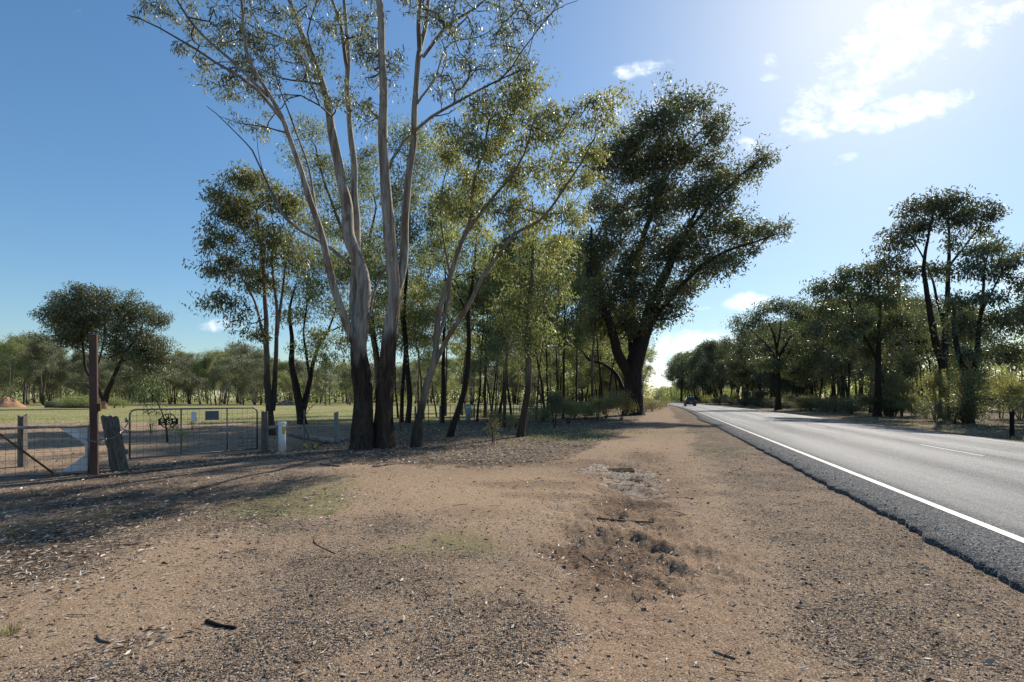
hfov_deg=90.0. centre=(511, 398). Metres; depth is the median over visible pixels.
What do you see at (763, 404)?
shrub
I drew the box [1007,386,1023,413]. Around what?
shrub
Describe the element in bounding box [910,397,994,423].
shrub
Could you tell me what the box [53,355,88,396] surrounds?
woodland tree
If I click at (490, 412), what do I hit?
shrub
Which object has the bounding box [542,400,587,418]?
shrub
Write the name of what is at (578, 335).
tree
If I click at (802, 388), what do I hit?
woodland tree
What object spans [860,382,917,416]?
shrub
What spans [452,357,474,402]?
woodland tree
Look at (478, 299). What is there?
tree
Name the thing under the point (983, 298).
gum tree
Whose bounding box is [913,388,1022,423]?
shrub
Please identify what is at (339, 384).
woodland tree
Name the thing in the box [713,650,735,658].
stick
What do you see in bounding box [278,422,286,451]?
pipe marker
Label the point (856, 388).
woodland tree
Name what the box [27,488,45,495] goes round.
grass tuft
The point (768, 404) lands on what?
shrub
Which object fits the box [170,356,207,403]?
woodland tree
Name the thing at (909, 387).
shrub
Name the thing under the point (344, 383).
woodland tree
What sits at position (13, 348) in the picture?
woodland tree
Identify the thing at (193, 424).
wire gate
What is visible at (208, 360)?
woodland tree
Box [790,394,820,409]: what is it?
shrub
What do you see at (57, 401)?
shrub
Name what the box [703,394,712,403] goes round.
shrub
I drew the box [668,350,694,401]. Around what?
woodland tree
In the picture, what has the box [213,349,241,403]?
woodland tree
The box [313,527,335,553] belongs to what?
stick
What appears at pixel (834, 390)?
woodland tree
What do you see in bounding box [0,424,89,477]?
gate
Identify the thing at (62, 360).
woodland tree
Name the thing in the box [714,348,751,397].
woodland tree
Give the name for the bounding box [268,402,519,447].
wire fence
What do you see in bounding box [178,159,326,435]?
gum tree
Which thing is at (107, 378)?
woodland tree
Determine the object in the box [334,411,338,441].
fence post
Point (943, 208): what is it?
gum tree
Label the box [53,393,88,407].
shrub
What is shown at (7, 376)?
woodland tree
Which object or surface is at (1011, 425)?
roadside post
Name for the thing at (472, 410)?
shrub
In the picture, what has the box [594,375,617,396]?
woodland tree
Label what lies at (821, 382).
woodland tree
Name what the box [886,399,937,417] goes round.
shrub
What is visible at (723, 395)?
shrub
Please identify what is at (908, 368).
woodland tree
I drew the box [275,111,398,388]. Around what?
gum tree
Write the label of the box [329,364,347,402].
woodland tree
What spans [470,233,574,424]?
tree
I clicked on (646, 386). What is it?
woodland tree
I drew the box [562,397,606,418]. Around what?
shrub
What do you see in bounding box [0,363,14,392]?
woodland tree
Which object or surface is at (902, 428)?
road edge line
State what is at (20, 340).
woodland tree
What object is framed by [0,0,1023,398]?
sky
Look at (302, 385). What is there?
woodland tree
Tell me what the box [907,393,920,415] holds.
shrub
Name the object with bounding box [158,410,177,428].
gate number sign
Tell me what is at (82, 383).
woodland tree
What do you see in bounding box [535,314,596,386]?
woodland tree
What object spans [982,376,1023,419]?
shrub
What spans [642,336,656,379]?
woodland tree
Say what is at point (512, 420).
shrub
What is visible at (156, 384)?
woodland tree
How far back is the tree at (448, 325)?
43.40 m
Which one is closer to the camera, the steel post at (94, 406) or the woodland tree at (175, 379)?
the steel post at (94, 406)
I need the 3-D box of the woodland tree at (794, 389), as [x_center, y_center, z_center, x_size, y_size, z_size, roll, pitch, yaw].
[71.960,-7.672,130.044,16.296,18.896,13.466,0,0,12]
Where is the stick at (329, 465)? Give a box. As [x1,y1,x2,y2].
[319,463,339,466]
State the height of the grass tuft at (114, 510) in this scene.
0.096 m
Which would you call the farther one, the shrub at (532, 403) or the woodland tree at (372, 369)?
the woodland tree at (372, 369)
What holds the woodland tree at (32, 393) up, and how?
on the ground at (724, 547)
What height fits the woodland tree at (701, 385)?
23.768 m
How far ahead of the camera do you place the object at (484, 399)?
39.58 m
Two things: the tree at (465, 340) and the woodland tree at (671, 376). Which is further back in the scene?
the woodland tree at (671, 376)
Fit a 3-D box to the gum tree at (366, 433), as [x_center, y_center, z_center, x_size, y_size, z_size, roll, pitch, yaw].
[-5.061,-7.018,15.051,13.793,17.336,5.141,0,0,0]
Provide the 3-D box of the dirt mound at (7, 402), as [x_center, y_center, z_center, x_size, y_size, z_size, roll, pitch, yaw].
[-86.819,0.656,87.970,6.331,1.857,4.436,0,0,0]
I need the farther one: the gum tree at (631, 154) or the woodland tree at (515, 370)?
the woodland tree at (515, 370)
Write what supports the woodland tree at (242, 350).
on the ground at (724, 547)
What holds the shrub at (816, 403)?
on the ground at (724, 547)
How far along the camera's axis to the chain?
10.45 m
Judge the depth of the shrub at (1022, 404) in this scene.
21.26 m
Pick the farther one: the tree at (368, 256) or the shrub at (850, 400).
the shrub at (850, 400)
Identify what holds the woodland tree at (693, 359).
on the ground at (724, 547)
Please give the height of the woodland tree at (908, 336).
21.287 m
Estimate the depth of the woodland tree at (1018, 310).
26.57 m
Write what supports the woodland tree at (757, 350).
on the ground at (724, 547)
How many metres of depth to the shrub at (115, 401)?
83.96 m
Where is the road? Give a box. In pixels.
[657,401,1023,591]
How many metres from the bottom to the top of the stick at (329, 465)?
0.063 m
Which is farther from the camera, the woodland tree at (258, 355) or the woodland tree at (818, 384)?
the woodland tree at (818, 384)
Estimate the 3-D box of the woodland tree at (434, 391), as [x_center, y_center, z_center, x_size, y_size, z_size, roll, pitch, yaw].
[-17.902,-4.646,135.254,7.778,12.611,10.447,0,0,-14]
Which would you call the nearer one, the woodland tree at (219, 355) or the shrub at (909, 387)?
the shrub at (909, 387)
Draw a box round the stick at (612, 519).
[597,514,653,522]
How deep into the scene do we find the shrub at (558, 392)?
41.97 m
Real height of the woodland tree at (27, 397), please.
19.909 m
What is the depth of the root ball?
75.80 m
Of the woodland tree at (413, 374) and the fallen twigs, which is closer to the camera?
the fallen twigs
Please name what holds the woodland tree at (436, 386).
on the ground at (724, 547)
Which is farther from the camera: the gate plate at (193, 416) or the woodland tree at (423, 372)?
the woodland tree at (423, 372)
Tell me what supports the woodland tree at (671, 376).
on the ground at (724, 547)
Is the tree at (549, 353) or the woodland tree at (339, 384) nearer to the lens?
the tree at (549, 353)
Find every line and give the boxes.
[685,407,1023,542]
[723,406,1020,443]
[742,412,983,455]
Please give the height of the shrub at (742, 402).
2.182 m
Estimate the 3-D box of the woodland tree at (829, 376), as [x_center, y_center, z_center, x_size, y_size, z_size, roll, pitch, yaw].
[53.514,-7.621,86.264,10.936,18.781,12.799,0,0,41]
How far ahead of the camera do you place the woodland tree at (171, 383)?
140.43 m
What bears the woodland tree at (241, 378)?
on the ground at (724, 547)
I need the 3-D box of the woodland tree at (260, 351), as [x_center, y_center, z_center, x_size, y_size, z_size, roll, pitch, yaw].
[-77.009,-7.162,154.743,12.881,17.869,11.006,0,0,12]
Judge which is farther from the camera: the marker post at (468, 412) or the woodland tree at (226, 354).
the woodland tree at (226, 354)
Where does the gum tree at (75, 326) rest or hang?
on the ground at (724, 547)
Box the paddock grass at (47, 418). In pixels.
[0,408,653,440]
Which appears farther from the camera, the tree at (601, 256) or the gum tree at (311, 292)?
the tree at (601, 256)
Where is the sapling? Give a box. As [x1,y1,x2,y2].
[125,371,190,441]
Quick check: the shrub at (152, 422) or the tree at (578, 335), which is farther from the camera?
the tree at (578, 335)
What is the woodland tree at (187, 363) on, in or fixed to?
on the ground at (724, 547)
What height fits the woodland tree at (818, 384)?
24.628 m
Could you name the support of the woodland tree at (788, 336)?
on the ground at (724, 547)
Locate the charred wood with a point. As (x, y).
(211, 622)
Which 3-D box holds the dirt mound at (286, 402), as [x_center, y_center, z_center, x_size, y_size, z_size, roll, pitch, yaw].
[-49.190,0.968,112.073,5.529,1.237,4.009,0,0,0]
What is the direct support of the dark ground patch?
on the ground at (724, 547)
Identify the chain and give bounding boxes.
[85,421,130,442]
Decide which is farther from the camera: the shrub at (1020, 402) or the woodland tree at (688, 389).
the woodland tree at (688, 389)
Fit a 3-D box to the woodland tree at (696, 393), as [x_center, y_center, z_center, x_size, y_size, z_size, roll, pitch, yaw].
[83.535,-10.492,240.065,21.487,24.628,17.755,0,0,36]
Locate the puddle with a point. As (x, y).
(636, 480)
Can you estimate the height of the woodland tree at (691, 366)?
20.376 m
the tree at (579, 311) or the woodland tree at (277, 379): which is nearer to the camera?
the tree at (579, 311)
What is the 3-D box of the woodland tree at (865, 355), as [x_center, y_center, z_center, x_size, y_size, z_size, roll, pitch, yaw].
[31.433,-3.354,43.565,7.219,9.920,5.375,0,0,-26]
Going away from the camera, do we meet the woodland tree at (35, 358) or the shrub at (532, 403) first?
the shrub at (532, 403)
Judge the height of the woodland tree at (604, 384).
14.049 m
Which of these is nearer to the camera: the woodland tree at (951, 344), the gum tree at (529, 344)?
the gum tree at (529, 344)
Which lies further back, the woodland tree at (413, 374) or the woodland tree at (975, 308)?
the woodland tree at (413, 374)
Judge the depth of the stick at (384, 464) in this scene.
11.38 m
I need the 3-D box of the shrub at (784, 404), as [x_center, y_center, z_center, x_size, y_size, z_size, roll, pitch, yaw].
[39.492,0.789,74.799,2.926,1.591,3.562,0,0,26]
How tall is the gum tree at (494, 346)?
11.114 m
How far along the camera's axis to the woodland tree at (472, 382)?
133.30 m
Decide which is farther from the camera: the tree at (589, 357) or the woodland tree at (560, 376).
the woodland tree at (560, 376)
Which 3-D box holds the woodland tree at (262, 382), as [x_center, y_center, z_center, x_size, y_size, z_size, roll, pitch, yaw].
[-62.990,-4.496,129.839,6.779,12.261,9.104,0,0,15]
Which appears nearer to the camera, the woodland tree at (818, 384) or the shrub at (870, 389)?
the shrub at (870, 389)
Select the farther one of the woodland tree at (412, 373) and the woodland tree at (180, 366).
the woodland tree at (180, 366)
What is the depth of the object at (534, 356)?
49.55 m
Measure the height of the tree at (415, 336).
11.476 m
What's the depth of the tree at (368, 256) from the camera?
29.39 m
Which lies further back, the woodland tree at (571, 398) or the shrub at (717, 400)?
the shrub at (717, 400)
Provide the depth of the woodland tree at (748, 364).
118.04 m
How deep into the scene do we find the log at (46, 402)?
83.70 m
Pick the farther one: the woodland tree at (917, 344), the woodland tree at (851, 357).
the woodland tree at (917, 344)
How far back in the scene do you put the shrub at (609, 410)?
38.55 m
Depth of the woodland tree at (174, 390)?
145.62 m
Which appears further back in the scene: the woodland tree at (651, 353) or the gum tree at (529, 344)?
the woodland tree at (651, 353)
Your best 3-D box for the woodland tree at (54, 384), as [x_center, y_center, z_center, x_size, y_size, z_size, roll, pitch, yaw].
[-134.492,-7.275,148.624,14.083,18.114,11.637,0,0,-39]
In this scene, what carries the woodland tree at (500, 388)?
on the ground at (724, 547)
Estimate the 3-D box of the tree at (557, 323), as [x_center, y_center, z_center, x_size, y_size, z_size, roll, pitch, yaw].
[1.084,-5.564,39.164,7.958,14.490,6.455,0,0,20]
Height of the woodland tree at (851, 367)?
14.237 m
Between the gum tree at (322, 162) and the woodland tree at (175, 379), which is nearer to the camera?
the gum tree at (322, 162)
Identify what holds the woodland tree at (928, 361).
on the ground at (724, 547)
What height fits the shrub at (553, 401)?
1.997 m
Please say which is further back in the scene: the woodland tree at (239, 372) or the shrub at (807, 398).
the woodland tree at (239, 372)
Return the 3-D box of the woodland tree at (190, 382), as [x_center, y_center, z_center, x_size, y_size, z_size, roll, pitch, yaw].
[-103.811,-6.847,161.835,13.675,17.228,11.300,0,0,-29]
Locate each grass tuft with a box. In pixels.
[0,617,24,636]
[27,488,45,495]
[101,504,121,513]
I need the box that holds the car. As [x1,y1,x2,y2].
[684,397,696,405]
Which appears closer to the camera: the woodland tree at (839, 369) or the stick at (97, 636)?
the stick at (97, 636)
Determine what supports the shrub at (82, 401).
on the ground at (724, 547)
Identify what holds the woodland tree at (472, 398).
on the ground at (724, 547)
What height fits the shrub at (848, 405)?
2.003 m
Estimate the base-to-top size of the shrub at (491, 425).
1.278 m
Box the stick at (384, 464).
[372,463,398,466]
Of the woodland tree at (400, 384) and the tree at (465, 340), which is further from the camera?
the woodland tree at (400, 384)
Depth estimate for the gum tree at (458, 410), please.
19.90 m
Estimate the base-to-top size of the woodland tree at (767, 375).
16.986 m
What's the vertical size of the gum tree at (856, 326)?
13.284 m
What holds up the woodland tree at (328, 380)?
on the ground at (724, 547)
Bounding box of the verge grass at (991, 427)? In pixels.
[719,405,1023,440]
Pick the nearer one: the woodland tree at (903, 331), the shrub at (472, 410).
the shrub at (472, 410)
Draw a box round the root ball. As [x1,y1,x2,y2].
[101,401,109,408]
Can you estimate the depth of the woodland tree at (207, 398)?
147.82 m
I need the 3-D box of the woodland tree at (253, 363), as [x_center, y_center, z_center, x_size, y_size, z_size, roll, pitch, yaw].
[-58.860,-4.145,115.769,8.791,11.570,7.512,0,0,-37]
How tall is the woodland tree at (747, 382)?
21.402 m
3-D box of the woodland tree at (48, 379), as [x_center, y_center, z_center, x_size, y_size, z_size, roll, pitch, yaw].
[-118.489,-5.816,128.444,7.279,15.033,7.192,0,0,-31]
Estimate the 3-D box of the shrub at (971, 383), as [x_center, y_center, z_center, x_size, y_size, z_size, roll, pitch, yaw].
[26.419,-0.157,29.567,2.822,3.504,2.786,0,0,-29]
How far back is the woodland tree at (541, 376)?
145.55 m
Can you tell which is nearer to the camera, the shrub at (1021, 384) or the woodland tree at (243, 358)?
the shrub at (1021, 384)
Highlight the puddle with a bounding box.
[620,479,643,481]
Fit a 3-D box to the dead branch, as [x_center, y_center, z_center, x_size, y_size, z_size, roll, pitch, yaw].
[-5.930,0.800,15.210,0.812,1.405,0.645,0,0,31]
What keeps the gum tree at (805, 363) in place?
on the ground at (724, 547)
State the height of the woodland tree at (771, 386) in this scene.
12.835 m
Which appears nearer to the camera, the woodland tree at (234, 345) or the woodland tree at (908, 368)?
the woodland tree at (908, 368)
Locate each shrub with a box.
[45,396,70,406]
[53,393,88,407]
[73,394,100,404]
[100,396,130,407]
[116,398,136,407]
[145,418,155,434]
[453,402,483,417]
[480,408,509,423]
[484,408,504,443]
[494,411,530,427]
[518,395,539,423]
[530,404,562,421]
[539,391,569,426]
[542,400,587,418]
[549,396,583,423]
[555,389,568,415]
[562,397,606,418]
[588,395,607,421]
[593,392,625,417]
[601,388,639,418]
[643,395,652,409]
[643,398,666,410]
[654,398,672,408]
[660,396,672,404]
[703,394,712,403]
[712,398,725,403]
[717,393,729,403]
[722,397,734,404]
[730,393,740,402]
[734,396,755,405]
[739,388,751,403]
[742,398,757,405]
[751,400,766,406]
[752,390,766,406]
[758,396,782,407]
[763,397,784,406]
[772,401,791,407]
[783,392,795,407]
[784,396,814,409]
[788,393,823,408]
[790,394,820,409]
[804,397,836,411]
[812,393,848,412]
[827,391,870,412]
[828,395,870,413]
[843,393,915,416]
[845,392,921,416]
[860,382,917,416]
[864,382,888,407]
[883,375,920,415]
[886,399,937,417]
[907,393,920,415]
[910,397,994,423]
[911,367,962,419]
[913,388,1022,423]
[918,394,992,414]
[939,365,1003,423]
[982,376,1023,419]
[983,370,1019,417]
[988,377,1023,416]
[993,394,1023,418]
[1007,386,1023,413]
[1011,370,1023,413]
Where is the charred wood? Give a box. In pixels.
[204,618,236,628]
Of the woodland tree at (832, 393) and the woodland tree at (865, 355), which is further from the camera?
the woodland tree at (832, 393)
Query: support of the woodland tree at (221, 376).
on the ground at (724, 547)
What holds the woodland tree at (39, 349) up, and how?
on the ground at (724, 547)
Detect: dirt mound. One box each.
[0,397,25,406]
[276,400,294,404]
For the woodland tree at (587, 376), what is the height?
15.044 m
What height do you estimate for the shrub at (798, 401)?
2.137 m
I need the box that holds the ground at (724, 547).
[0,399,1023,681]
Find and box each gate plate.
[191,412,196,420]
[205,411,218,419]
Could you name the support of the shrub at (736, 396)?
on the ground at (724, 547)
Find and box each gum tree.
[27,280,182,404]
[127,0,577,450]
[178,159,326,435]
[256,232,373,423]
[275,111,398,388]
[358,113,459,422]
[400,175,514,436]
[410,52,637,446]
[459,220,540,426]
[484,199,584,436]
[562,71,797,415]
[721,295,841,409]
[785,256,928,416]
[861,185,1012,417]
[932,228,1023,422]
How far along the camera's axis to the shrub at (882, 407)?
42.75 m
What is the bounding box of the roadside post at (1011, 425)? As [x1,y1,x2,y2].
[1009,411,1014,437]
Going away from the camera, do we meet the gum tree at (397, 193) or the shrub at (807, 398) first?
the gum tree at (397, 193)
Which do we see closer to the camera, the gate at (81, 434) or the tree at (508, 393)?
the gate at (81, 434)
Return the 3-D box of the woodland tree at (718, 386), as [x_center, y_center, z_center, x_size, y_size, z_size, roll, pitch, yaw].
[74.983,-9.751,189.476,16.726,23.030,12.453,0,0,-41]
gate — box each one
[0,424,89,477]
[125,407,257,459]
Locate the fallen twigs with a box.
[0,421,1022,676]
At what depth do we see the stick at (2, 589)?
3.85 m
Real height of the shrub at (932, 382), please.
3.742 m
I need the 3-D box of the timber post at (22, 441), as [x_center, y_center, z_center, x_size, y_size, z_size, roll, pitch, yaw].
[-10.820,0.968,11.300,0.164,1.272,0.169,0,0,-6]
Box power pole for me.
[322,370,328,404]
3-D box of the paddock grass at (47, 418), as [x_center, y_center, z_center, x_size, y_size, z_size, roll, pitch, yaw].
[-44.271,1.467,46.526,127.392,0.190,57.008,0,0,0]
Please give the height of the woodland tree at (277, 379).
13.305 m
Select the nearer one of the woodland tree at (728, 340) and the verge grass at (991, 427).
the verge grass at (991, 427)
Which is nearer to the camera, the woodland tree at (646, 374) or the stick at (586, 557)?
the stick at (586, 557)
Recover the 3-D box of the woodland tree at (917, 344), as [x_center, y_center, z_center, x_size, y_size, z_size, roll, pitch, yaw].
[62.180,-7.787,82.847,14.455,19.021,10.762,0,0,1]
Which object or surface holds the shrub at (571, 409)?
on the ground at (724, 547)
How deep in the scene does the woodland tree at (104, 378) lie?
143.19 m
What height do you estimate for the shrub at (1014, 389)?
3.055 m
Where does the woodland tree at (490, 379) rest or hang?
on the ground at (724, 547)
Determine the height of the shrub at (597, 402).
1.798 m
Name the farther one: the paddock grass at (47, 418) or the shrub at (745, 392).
the shrub at (745, 392)
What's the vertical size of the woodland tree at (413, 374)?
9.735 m
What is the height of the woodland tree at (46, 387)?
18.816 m
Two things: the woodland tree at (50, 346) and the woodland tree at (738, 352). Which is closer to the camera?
the woodland tree at (738, 352)
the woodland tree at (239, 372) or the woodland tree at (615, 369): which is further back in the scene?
the woodland tree at (239, 372)
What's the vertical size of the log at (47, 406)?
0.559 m
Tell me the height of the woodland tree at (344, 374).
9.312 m
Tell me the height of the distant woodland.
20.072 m
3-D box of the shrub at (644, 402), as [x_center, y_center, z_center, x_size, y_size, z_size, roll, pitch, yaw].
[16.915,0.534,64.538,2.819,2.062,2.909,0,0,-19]
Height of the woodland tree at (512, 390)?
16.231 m
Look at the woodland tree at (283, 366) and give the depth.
116.90 m
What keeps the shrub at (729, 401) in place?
on the ground at (724, 547)
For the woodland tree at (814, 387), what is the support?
on the ground at (724, 547)
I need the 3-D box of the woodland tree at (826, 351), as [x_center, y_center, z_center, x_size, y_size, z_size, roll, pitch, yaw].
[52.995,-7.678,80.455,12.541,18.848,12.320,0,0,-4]
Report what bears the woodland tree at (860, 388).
on the ground at (724, 547)
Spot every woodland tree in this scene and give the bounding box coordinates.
[0,330,69,403]
[0,334,48,404]
[0,339,31,397]
[0,350,19,391]
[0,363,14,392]
[2,337,53,402]
[10,333,68,403]
[17,347,68,404]
[19,336,60,404]
[19,355,67,400]
[23,343,70,400]
[34,346,58,385]
[37,359,77,400]
[51,349,73,398]
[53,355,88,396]
[56,353,100,395]
[62,358,109,399]
[66,350,106,403]
[83,359,122,397]
[98,359,139,403]
[98,362,119,396]
[102,357,153,404]
[149,366,168,404]
[152,355,193,404]
[158,368,186,403]
[168,353,190,403]
[170,350,208,401]
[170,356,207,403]
[175,349,201,403]
[184,358,211,404]
[188,348,234,404]
[197,348,242,403]
[199,353,220,404]
[200,365,218,403]
[209,344,253,403]
[209,354,243,404]
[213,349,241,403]
[221,352,261,404]
[224,339,258,351]
[226,346,252,403]
[231,355,251,404]
[233,357,271,404]
[237,355,262,397]
[245,352,279,404]
[247,348,272,400]
[249,360,284,397]
[252,357,272,395]
[270,360,304,399]
[277,368,305,399]
[277,372,293,401]
[283,361,314,398]
[286,359,305,387]
[306,365,337,403]
[313,359,340,404]
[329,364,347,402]
[334,361,351,403]
[335,372,352,399]
[338,365,352,404]
[370,365,374,390]
[394,364,414,398]
[396,362,423,397]
[396,364,425,394]
[409,359,428,403]
[417,363,438,404]
[421,366,440,404]
[426,355,459,398]
[430,359,457,392]
[450,349,487,404]
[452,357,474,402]
[461,371,477,403]
[469,372,481,396]
[470,351,513,404]
[487,365,522,403]
[488,353,509,402]
[498,344,525,404]
[501,369,532,403]
[502,353,533,403]
[514,347,555,399]
[532,345,553,402]
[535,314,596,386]
[541,339,586,402]
[544,356,589,398]
[554,341,606,404]
[558,344,585,400]
[580,366,601,405]
[585,345,610,398]
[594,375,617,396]
[595,310,627,397]
[595,346,623,391]
[597,373,618,392]
[599,311,657,400]
[604,348,660,393]
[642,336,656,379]
[643,364,653,389]
[660,353,682,400]
[664,357,680,393]
[664,361,691,397]
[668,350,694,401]
[671,358,700,398]
[672,349,697,396]
[680,347,716,395]
[684,342,719,402]
[687,339,732,402]
[688,350,716,394]
[693,337,729,403]
[698,335,745,395]
[703,360,725,397]
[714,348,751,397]
[722,330,772,390]
[723,344,764,396]
[732,323,773,393]
[732,331,770,389]
[737,318,813,394]
[742,338,798,396]
[749,333,781,395]
[752,321,800,396]
[764,331,815,395]
[775,314,818,396]
[782,377,816,395]
[791,305,867,397]
[798,295,889,392]
[799,300,863,396]
[801,322,855,395]
[803,343,884,397]
[808,375,836,394]
[808,375,847,394]
[809,346,835,396]
[814,369,836,396]
[826,293,920,412]
[828,301,861,398]
[838,291,926,413]
[846,301,927,415]
[846,304,939,394]
[854,378,861,397]
[859,374,862,400]
[863,282,939,378]
[885,289,939,379]
[890,312,938,394]
[898,305,990,397]
[910,293,964,399]
[914,303,1010,384]
[917,305,1005,396]
[971,294,1023,366]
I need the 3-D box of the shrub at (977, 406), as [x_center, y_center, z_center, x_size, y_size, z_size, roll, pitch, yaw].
[33.459,0.580,38.736,4.564,2.039,3.749,0,0,38]
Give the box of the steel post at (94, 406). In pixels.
[88,334,100,474]
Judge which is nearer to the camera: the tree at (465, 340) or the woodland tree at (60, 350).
the tree at (465, 340)
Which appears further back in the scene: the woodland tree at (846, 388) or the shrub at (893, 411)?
the woodland tree at (846, 388)
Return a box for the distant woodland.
[0,334,1023,406]
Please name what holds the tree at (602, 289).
on the ground at (724, 547)
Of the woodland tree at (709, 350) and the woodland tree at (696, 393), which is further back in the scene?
the woodland tree at (696, 393)
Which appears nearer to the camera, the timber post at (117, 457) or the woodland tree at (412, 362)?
the timber post at (117, 457)
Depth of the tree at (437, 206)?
30.86 m
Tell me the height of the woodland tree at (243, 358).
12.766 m
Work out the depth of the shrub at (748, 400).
98.23 m
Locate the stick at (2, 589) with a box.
[0,588,8,597]
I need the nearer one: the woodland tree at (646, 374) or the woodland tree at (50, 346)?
the woodland tree at (646, 374)
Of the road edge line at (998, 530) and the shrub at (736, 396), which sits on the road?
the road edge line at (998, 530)
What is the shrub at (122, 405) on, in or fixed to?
on the ground at (724, 547)
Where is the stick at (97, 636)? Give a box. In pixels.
[95,634,110,642]
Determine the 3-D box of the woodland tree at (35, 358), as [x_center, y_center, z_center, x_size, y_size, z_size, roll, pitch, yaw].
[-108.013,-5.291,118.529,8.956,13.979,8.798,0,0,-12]
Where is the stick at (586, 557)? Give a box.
[582,554,603,565]
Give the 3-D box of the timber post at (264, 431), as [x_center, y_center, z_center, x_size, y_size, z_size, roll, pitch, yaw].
[-6.909,0.960,14.304,0.187,1.266,0.197,0,0,-17]
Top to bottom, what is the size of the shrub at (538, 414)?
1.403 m
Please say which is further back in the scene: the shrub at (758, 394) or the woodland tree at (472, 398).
the woodland tree at (472, 398)
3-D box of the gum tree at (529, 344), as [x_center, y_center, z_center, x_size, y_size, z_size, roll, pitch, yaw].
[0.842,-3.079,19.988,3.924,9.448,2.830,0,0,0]
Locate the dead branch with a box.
[299,402,314,449]
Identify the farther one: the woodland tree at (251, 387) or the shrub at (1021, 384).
the woodland tree at (251, 387)
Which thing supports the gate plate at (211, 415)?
attached to the wire gate at (193, 424)
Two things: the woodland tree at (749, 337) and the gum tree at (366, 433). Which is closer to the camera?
the gum tree at (366, 433)
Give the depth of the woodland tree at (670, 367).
256.32 m
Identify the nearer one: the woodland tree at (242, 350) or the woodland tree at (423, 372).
the woodland tree at (423, 372)
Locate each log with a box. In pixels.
[44,404,52,407]
[45,401,86,404]
[53,405,88,407]
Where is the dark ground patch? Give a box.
[607,468,634,471]
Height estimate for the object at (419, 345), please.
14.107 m
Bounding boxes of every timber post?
[17,414,27,466]
[101,415,128,470]
[261,411,267,451]
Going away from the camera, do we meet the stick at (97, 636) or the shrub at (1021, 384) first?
the stick at (97, 636)
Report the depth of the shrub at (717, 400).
128.86 m
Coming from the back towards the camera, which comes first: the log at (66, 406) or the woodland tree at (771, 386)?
the woodland tree at (771, 386)
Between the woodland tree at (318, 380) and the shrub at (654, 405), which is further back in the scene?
the woodland tree at (318, 380)
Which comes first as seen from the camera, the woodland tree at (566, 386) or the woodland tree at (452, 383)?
the woodland tree at (566, 386)
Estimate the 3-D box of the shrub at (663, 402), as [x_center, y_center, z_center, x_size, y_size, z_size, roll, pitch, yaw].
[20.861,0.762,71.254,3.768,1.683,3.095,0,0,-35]
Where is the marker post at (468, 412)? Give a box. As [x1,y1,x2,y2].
[466,404,470,420]
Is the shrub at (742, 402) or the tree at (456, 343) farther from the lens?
the shrub at (742, 402)
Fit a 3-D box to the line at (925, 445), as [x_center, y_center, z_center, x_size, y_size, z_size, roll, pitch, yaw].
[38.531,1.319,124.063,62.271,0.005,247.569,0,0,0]
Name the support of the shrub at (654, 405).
on the ground at (724, 547)
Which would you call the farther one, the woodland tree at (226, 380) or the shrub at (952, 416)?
the woodland tree at (226, 380)
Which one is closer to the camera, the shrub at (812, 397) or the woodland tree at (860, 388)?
the shrub at (812, 397)
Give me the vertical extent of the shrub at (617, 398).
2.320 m

